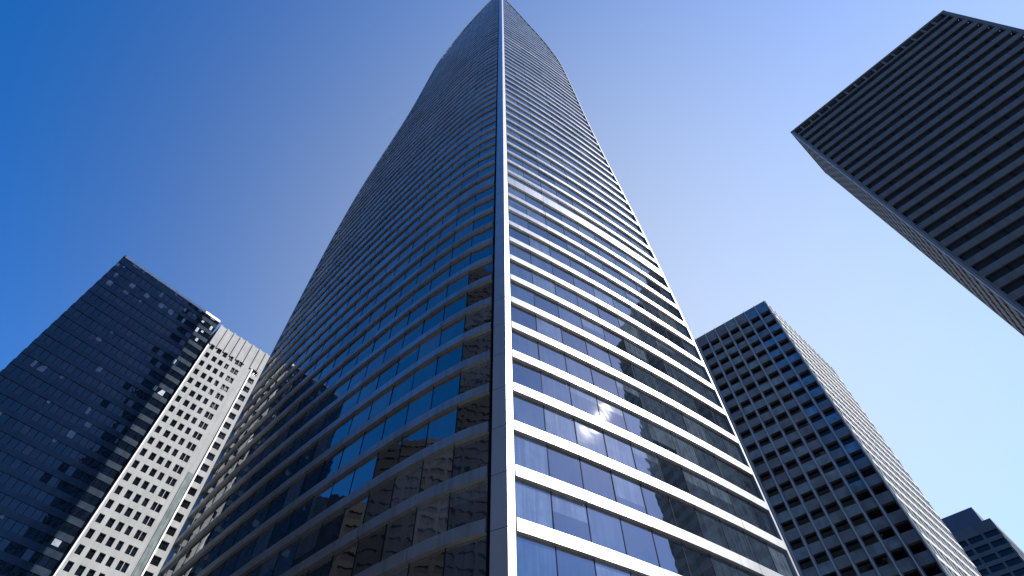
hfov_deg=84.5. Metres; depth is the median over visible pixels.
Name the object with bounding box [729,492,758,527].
window
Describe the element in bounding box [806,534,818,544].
window
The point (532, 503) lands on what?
window
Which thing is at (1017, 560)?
window
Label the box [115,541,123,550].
window
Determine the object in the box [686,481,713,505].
window
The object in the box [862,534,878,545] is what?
window
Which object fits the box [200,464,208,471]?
window
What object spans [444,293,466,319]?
window
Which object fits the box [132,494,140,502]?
window
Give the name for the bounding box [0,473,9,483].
window
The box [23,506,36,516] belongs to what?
window
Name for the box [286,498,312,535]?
window
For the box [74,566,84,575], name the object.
window
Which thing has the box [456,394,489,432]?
window
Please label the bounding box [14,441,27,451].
window
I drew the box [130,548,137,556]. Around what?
window
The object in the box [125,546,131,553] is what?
window
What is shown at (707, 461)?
window
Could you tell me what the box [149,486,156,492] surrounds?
window
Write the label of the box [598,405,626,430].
window
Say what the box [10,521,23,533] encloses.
window
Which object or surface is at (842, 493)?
office tower
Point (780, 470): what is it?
window
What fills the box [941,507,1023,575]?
office building
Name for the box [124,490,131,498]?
window
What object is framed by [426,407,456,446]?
window
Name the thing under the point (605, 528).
window
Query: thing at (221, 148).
sky
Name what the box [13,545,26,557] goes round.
window
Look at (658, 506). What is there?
window
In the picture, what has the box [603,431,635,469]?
window
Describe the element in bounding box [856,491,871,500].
window
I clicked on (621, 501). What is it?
window
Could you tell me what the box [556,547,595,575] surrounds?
window
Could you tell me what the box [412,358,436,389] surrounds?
window
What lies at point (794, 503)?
window
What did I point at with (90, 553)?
window
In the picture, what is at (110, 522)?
window
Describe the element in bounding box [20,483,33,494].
window
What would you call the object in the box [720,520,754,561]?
window
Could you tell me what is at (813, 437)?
window
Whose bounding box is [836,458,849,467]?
window
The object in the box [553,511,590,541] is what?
window
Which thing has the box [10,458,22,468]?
window
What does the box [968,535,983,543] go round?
window
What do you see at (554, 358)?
window
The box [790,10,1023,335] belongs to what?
office tower
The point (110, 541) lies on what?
window
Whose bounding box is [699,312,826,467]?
windows
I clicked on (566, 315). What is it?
window
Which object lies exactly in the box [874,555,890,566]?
window
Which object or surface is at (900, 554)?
window
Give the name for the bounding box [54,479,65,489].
window
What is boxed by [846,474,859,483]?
window
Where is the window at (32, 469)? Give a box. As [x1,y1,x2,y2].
[25,465,37,476]
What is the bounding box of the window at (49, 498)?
[43,494,55,504]
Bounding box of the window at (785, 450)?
[779,447,790,454]
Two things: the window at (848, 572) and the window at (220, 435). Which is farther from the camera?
the window at (220, 435)
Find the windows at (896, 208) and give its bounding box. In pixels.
[796,15,1016,232]
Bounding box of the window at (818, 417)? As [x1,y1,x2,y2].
[810,415,822,422]
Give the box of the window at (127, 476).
[123,473,130,480]
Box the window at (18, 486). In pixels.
[12,480,25,490]
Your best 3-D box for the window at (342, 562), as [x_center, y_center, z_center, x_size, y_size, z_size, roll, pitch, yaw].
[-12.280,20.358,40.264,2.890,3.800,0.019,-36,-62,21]
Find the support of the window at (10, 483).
in the office tower at (92, 376)
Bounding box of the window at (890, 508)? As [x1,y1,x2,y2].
[884,502,899,513]
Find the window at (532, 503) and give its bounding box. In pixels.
[515,479,552,528]
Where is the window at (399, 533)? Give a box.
[381,509,415,560]
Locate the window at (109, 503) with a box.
[104,500,113,508]
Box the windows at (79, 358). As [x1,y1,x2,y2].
[0,257,218,546]
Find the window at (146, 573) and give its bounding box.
[143,571,152,575]
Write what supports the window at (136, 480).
in the office tower at (135, 521)
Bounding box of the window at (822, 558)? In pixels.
[815,553,828,563]
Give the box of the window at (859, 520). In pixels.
[852,515,866,525]
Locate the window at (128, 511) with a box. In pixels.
[124,508,132,516]
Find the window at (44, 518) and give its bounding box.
[38,512,50,523]
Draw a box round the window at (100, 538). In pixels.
[96,533,105,542]
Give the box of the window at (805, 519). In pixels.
[797,516,809,525]
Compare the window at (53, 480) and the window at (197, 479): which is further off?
the window at (197, 479)
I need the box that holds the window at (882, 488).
[872,484,887,494]
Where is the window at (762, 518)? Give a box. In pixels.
[750,504,777,537]
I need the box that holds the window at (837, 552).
[830,547,844,557]
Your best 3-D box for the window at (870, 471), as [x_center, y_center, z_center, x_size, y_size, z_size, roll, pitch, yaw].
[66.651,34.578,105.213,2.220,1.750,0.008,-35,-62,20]
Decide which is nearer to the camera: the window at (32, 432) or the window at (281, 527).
the window at (281, 527)
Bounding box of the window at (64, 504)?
[57,500,69,511]
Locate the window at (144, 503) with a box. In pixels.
[141,498,148,506]
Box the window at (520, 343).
[511,330,538,360]
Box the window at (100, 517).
[95,514,103,522]
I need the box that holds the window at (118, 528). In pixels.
[115,522,123,531]
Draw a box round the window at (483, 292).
[467,282,491,306]
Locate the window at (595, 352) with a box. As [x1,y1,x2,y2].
[586,340,611,367]
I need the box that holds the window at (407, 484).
[390,462,422,507]
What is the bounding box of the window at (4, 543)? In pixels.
[0,538,10,550]
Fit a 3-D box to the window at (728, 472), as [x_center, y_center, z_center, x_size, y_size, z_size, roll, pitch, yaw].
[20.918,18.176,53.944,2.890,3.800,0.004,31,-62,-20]
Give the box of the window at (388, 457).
[373,438,401,478]
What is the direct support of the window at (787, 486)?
in the office tower at (842, 493)
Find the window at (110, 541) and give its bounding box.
[105,538,114,546]
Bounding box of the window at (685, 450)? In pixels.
[671,434,699,466]
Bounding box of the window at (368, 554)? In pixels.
[352,525,385,575]
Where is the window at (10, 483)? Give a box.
[4,476,18,487]
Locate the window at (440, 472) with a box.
[420,456,452,491]
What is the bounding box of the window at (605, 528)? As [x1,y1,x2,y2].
[587,505,625,554]
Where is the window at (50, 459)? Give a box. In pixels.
[44,455,55,465]
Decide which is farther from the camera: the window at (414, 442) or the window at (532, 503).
the window at (414, 442)
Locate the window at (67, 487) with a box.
[61,483,72,493]
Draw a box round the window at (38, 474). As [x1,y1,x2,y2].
[32,469,44,479]
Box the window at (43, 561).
[37,555,50,566]
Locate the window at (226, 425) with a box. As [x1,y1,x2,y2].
[223,422,230,428]
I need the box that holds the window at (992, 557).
[981,553,997,562]
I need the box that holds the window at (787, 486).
[781,482,792,491]
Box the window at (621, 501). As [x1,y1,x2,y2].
[616,496,646,514]
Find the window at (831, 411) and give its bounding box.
[824,408,835,416]
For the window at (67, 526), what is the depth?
84.81 m
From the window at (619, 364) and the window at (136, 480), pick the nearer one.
the window at (619, 364)
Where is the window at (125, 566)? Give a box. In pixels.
[120,563,128,572]
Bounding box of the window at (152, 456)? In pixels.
[148,453,155,460]
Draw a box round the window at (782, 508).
[775,504,786,513]
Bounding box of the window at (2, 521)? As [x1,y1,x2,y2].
[0,516,8,526]
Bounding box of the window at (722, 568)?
[710,555,738,575]
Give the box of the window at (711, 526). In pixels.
[695,508,729,549]
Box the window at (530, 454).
[513,433,548,475]
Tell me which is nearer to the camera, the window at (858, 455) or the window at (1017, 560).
the window at (858, 455)
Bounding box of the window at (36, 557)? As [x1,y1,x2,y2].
[29,552,42,563]
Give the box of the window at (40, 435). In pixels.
[34,432,45,441]
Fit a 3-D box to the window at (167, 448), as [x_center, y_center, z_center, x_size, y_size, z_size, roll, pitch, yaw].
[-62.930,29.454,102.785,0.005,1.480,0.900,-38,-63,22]
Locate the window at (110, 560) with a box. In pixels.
[105,557,113,566]
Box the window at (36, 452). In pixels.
[29,448,41,458]
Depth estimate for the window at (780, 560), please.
48.81 m
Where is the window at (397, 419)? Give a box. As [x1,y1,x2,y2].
[382,403,408,438]
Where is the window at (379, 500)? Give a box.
[363,478,394,523]
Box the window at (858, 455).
[851,451,864,460]
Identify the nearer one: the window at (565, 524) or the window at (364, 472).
the window at (565, 524)
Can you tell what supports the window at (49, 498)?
in the office tower at (92, 376)
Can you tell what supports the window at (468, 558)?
in the office tower at (485, 358)
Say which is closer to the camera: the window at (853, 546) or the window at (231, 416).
the window at (853, 546)
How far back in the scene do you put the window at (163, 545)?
93.12 m
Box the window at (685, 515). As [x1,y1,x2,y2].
[669,497,703,538]
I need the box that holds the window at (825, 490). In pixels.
[817,486,829,495]
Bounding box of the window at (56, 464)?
[51,459,62,468]
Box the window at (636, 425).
[623,409,652,442]
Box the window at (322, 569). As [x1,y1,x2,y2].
[308,557,331,575]
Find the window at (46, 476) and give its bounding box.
[39,473,51,482]
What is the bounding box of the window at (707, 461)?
[694,446,721,477]
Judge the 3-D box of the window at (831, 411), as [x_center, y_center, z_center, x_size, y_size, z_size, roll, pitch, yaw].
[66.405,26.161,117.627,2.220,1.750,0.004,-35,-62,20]
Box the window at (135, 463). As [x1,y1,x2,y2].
[131,461,138,468]
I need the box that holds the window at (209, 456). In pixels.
[206,453,213,460]
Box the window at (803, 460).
[800,455,811,463]
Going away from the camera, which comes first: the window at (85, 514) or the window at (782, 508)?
the window at (85, 514)
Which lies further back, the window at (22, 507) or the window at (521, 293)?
the window at (22, 507)
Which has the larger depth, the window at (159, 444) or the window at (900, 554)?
the window at (159, 444)
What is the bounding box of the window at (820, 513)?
[811,510,824,519]
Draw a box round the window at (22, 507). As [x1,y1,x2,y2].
[15,502,28,513]
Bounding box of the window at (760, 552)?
[744,532,777,572]
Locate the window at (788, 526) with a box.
[782,521,794,531]
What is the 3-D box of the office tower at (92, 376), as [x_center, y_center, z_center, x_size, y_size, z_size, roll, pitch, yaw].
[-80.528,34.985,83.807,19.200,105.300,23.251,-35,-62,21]
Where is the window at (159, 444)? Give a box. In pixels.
[156,442,162,448]
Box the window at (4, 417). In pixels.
[0,413,9,423]
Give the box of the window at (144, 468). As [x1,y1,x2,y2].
[140,465,148,472]
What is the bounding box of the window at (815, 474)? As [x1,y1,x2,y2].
[808,470,820,479]
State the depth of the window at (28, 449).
86.45 m
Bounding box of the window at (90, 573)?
[86,570,94,575]
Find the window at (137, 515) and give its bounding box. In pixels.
[133,512,140,520]
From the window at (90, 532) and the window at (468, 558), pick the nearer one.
the window at (468, 558)
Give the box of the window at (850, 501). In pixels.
[841,497,855,507]
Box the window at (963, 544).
[958,541,968,547]
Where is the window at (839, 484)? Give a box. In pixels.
[831,480,844,489]
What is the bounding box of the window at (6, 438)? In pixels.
[0,434,12,443]
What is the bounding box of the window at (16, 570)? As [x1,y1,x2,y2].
[8,566,21,575]
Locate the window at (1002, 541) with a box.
[991,538,1006,547]
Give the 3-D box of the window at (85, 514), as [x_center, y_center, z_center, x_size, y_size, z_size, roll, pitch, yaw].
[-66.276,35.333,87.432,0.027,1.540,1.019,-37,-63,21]
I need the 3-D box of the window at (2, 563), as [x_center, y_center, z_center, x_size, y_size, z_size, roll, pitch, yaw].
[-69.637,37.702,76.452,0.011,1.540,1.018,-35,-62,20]
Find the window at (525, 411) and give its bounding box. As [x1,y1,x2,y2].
[512,393,544,431]
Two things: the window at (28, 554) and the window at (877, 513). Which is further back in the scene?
the window at (877, 513)
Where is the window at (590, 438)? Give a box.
[575,419,606,456]
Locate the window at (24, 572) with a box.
[19,569,29,575]
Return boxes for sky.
[0,0,1023,551]
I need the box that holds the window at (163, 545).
[158,541,168,550]
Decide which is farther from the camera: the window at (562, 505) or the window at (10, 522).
the window at (10, 522)
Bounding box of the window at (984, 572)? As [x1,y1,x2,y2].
[979,569,988,575]
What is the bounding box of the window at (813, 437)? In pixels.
[805,434,817,442]
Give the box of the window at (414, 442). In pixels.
[399,423,427,462]
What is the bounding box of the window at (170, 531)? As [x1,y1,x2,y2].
[165,527,175,536]
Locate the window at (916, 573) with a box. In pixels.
[904,570,920,575]
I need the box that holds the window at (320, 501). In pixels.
[306,483,333,521]
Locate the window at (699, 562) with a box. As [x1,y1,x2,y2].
[682,543,715,575]
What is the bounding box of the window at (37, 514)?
[31,509,43,520]
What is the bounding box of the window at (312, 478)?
[299,461,324,496]
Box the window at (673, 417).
[661,402,687,432]
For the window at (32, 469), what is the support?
in the office tower at (92, 376)
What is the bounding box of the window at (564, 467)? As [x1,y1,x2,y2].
[548,446,582,488]
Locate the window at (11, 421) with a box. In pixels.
[5,417,17,426]
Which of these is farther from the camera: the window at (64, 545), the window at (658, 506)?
the window at (64, 545)
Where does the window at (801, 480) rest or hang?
in the office tower at (842, 493)
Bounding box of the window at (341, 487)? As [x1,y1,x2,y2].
[327,469,354,507]
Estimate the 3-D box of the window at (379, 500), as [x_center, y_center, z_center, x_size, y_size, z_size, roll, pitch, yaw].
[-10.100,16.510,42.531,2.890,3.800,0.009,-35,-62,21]
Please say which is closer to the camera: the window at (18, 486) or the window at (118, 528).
the window at (18, 486)
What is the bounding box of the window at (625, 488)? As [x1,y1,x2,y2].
[611,472,644,506]
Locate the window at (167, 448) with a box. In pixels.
[163,446,170,452]
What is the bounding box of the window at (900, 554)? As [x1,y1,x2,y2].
[891,549,908,560]
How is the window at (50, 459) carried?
in the office tower at (92, 376)
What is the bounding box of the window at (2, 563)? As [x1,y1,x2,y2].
[0,560,5,569]
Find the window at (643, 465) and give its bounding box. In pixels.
[633,453,663,481]
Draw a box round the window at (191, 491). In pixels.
[187,487,196,495]
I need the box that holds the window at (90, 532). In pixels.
[85,529,94,538]
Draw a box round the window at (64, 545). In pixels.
[56,541,68,552]
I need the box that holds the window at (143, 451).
[139,449,146,455]
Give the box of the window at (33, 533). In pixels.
[26,528,39,540]
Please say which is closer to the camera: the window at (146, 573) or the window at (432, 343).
the window at (432, 343)
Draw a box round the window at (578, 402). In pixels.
[571,392,599,418]
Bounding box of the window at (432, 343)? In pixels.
[417,331,440,360]
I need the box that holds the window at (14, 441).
[7,437,19,447]
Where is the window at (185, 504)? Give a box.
[180,500,189,508]
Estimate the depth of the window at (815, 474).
111.56 m
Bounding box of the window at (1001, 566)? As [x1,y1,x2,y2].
[989,563,1005,572]
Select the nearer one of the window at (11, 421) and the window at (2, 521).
the window at (2, 521)
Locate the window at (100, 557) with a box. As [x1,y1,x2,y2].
[95,553,104,562]
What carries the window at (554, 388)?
in the office tower at (485, 358)
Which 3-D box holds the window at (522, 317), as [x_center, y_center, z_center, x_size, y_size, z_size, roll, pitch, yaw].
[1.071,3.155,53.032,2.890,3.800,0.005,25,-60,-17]
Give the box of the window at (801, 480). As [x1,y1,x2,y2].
[794,476,806,485]
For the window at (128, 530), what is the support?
in the office tower at (135, 521)
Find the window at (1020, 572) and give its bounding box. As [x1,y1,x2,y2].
[1013,568,1023,575]
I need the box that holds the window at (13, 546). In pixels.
[4,542,18,553]
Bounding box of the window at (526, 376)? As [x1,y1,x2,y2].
[512,360,541,393]
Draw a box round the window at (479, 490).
[449,480,487,507]
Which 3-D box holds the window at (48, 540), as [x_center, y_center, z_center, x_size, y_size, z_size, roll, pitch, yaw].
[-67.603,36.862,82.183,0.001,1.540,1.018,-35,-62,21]
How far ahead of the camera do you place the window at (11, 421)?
86.69 m
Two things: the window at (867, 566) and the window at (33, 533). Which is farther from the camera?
the window at (867, 566)
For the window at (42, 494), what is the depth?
84.56 m
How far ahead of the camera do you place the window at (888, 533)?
97.07 m
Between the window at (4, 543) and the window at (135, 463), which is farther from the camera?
the window at (135, 463)
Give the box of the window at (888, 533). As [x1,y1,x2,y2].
[879,528,894,539]
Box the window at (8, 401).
[2,397,14,406]
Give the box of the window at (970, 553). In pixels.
[965,550,974,556]
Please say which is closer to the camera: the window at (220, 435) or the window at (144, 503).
the window at (144, 503)
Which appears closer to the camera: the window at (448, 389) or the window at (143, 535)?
the window at (448, 389)
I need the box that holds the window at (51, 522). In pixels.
[46,516,58,526]
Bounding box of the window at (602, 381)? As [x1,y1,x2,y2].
[591,367,618,397]
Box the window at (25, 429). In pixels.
[19,424,31,434]
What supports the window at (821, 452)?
in the office tower at (842, 493)
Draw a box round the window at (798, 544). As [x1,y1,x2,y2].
[791,540,803,549]
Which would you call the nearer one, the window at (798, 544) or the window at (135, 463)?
the window at (135, 463)
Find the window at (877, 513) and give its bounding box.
[867,509,882,519]
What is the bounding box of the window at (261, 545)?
[249,525,274,561]
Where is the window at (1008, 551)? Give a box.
[998,548,1014,556]
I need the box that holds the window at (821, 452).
[813,449,825,457]
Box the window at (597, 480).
[580,459,615,501]
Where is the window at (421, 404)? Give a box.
[406,388,432,423]
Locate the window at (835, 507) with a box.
[826,503,839,513]
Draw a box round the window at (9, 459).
[2,455,14,465]
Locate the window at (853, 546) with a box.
[846,541,861,551]
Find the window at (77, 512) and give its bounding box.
[72,507,82,517]
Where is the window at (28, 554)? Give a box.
[21,548,34,560]
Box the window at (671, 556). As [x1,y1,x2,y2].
[652,531,689,575]
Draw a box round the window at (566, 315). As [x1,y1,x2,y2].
[558,304,582,329]
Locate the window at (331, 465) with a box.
[319,448,343,481]
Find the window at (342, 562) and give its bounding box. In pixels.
[328,541,357,575]
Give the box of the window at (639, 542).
[620,518,659,566]
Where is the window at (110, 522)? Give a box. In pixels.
[105,519,114,527]
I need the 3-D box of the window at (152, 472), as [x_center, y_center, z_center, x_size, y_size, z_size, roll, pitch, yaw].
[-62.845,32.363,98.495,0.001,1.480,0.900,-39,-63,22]
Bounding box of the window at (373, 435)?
[359,418,385,454]
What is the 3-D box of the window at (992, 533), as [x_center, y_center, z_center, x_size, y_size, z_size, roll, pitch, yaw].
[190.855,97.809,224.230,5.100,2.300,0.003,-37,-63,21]
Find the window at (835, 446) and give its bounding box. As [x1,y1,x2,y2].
[827,442,839,451]
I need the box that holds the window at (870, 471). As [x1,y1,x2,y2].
[861,467,875,477]
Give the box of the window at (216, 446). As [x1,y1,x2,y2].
[212,442,219,449]
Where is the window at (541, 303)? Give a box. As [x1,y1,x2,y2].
[534,293,558,317]
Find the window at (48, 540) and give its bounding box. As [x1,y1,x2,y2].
[42,535,54,546]
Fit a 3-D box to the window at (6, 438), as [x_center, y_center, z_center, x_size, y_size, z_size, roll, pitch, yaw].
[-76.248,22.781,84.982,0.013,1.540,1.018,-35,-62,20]
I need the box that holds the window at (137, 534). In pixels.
[133,530,140,538]
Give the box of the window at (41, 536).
[34,531,46,543]
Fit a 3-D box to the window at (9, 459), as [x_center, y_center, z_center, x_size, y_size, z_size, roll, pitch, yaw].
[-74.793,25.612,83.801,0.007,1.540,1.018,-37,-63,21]
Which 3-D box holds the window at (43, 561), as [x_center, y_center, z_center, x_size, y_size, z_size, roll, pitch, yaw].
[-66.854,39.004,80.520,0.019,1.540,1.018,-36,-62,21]
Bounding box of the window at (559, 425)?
[544,406,576,444]
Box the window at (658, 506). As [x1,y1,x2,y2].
[641,485,675,526]
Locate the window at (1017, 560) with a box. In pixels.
[1005,557,1021,566]
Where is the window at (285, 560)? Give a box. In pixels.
[272,538,299,575]
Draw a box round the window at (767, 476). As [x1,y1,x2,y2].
[761,473,771,481]
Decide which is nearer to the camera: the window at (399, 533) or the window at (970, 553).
the window at (399, 533)
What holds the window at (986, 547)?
in the office building
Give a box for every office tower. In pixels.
[0,255,220,575]
[49,325,269,575]
[157,0,799,575]
[694,300,980,575]
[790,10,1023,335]
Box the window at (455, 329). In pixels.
[440,317,464,345]
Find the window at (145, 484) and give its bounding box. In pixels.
[141,481,148,489]
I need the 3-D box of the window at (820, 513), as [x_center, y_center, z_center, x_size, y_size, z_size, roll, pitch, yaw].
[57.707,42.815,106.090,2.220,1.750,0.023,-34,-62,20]
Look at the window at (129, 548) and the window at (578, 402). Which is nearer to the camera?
the window at (578, 402)
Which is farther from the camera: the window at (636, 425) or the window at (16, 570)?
the window at (16, 570)
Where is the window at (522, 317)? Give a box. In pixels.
[510,304,536,331]
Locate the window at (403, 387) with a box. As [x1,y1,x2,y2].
[390,372,413,404]
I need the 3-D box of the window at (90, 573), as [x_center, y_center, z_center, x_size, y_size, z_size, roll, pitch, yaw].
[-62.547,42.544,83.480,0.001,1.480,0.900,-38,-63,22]
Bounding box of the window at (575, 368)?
[565,354,593,385]
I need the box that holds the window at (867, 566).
[857,561,873,573]
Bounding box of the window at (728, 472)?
[715,457,742,488]
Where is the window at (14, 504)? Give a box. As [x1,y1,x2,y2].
[7,498,20,509]
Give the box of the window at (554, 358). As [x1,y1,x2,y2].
[539,343,566,372]
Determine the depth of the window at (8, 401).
87.83 m
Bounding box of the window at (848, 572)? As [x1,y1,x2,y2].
[841,567,855,575]
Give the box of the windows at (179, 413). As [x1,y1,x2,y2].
[129,345,257,545]
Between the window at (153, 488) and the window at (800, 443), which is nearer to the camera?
the window at (153, 488)
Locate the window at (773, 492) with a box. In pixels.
[767,488,778,496]
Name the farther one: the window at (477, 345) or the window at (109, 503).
the window at (109, 503)
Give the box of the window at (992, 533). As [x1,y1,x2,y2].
[984,529,999,537]
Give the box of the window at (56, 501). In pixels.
[50,497,61,508]
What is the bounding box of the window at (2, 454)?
[0,451,7,461]
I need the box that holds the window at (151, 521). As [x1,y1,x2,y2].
[147,518,153,526]
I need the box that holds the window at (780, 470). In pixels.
[773,467,784,475]
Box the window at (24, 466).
[17,462,29,472]
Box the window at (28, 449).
[22,444,33,454]
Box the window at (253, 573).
[245,566,259,575]
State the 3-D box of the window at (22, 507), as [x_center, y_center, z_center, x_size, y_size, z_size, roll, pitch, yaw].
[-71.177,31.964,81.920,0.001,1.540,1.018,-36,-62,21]
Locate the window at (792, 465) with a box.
[786,461,798,469]
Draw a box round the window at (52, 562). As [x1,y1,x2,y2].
[45,558,57,570]
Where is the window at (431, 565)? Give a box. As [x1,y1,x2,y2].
[408,549,444,575]
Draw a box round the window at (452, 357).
[436,343,462,374]
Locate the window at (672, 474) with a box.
[657,456,689,493]
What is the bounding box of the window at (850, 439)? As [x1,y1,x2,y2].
[841,436,854,445]
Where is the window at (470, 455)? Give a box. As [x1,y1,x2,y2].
[452,434,488,476]
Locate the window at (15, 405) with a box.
[9,401,21,410]
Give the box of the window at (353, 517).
[338,494,368,538]
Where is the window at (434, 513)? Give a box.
[414,494,449,534]
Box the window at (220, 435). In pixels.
[217,432,224,439]
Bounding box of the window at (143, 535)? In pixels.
[138,532,145,540]
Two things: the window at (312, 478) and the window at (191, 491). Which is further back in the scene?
the window at (191, 491)
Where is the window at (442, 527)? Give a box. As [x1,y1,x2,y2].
[412,521,446,545]
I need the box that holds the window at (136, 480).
[132,478,140,485]
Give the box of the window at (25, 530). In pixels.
[18,525,31,536]
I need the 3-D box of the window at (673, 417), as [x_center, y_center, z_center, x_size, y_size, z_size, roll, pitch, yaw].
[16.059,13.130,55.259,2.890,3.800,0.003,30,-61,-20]
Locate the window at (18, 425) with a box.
[12,421,24,430]
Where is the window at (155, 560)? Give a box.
[150,556,160,565]
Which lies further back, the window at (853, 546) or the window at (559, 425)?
the window at (853, 546)
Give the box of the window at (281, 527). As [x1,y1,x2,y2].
[267,511,293,548]
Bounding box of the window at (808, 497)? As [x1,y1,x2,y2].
[803,492,815,501]
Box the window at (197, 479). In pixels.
[194,475,202,483]
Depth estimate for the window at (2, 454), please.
83.55 m
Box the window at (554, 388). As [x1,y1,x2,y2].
[541,372,571,405]
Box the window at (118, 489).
[114,486,122,494]
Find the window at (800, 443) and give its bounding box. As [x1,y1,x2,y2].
[792,440,803,448]
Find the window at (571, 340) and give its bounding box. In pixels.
[561,328,587,355]
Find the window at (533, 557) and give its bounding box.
[516,534,556,575]
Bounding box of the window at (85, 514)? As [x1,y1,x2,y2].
[78,510,89,520]
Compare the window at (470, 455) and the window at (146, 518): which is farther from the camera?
the window at (146, 518)
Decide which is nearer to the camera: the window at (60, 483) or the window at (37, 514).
the window at (37, 514)
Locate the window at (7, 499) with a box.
[0,495,12,506]
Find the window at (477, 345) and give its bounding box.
[462,331,490,360]
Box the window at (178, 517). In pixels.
[173,513,182,521]
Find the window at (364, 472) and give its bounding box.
[350,453,377,492]
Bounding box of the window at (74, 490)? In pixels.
[68,486,79,496]
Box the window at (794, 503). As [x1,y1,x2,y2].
[788,498,800,507]
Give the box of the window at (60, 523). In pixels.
[53,519,65,530]
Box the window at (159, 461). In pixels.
[156,457,163,464]
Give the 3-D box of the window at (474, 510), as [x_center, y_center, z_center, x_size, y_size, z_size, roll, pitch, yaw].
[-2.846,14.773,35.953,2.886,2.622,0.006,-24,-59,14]
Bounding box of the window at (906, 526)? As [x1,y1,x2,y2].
[896,521,912,533]
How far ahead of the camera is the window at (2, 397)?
87.59 m
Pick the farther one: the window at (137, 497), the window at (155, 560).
the window at (137, 497)
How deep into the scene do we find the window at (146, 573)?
89.08 m
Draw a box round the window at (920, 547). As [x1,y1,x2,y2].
[909,542,926,554]
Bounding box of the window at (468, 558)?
[444,536,485,575]
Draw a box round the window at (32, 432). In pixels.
[27,428,38,438]
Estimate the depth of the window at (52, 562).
81.01 m
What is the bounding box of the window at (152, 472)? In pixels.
[149,469,155,476]
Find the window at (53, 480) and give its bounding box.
[47,476,58,486]
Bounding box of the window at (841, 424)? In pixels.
[832,422,844,430]
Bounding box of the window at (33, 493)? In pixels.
[28,487,40,497]
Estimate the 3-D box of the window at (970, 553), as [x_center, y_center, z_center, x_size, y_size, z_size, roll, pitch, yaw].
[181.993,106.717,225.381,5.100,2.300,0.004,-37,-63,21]
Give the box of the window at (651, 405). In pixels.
[639,391,665,420]
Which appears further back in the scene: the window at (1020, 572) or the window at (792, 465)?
the window at (1020, 572)
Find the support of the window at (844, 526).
in the office tower at (842, 493)
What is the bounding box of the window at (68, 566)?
[63,561,73,571]
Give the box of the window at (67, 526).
[61,522,72,533]
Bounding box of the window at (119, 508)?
[115,504,123,512]
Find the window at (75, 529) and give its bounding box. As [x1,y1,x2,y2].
[68,525,79,536]
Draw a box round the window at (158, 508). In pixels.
[155,504,161,512]
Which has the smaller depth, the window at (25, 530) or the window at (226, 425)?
the window at (25, 530)
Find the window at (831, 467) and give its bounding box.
[822,464,834,473]
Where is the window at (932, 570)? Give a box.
[923,564,941,575]
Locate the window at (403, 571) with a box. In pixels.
[386,564,408,575]
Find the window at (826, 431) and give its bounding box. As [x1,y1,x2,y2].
[818,428,830,436]
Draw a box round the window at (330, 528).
[314,509,344,553]
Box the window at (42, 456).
[36,452,48,462]
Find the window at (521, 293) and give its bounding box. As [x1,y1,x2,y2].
[510,281,534,306]
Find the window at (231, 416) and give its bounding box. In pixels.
[228,413,234,419]
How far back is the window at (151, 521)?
93.74 m
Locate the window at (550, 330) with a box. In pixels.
[536,316,562,343]
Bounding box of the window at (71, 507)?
[65,504,76,514]
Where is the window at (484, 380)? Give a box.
[459,374,489,393]
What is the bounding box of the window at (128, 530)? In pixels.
[124,526,131,534]
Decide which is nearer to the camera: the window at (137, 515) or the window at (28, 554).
the window at (28, 554)
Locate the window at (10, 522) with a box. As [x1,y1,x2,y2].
[2,518,15,529]
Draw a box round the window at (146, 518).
[142,516,148,524]
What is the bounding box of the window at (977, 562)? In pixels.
[972,559,981,566]
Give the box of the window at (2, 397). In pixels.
[0,393,6,402]
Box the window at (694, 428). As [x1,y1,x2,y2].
[682,414,708,443]
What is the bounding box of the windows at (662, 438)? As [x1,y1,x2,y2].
[161,0,760,575]
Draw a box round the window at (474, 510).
[448,496,486,529]
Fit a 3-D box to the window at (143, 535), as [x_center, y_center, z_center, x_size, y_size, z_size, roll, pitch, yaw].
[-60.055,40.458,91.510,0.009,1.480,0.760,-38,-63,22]
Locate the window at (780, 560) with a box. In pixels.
[766,543,793,575]
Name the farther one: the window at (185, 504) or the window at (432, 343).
the window at (185, 504)
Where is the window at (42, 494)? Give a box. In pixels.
[35,490,47,501]
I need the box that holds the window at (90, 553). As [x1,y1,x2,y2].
[85,549,95,559]
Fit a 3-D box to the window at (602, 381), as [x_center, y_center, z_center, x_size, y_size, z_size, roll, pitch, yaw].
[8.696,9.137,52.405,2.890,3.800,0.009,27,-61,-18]
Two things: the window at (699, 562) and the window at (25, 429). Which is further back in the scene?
the window at (25, 429)
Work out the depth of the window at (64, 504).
86.00 m
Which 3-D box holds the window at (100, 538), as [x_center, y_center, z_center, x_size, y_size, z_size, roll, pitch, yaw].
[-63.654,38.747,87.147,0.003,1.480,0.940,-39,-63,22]
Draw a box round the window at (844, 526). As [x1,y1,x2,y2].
[836,522,850,532]
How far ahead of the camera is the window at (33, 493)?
84.08 m
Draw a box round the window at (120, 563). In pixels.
[115,561,123,570]
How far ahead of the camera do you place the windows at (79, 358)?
101.63 m
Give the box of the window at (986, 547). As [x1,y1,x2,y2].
[975,544,990,553]
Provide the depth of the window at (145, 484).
96.44 m
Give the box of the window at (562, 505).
[551,492,587,522]
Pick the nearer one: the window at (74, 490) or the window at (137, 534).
the window at (74, 490)
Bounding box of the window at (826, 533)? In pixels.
[821,528,834,537]
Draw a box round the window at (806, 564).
[800,559,812,569]
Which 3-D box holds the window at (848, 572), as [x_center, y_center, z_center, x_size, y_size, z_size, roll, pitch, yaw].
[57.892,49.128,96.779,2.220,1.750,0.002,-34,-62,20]
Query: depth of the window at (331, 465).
52.80 m
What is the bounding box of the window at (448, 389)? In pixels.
[431,373,459,408]
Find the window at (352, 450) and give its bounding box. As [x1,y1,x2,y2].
[339,433,363,467]
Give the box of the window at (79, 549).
[74,545,83,554]
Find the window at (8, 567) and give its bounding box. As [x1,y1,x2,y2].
[0,563,13,575]
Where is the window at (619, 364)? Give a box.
[609,352,634,379]

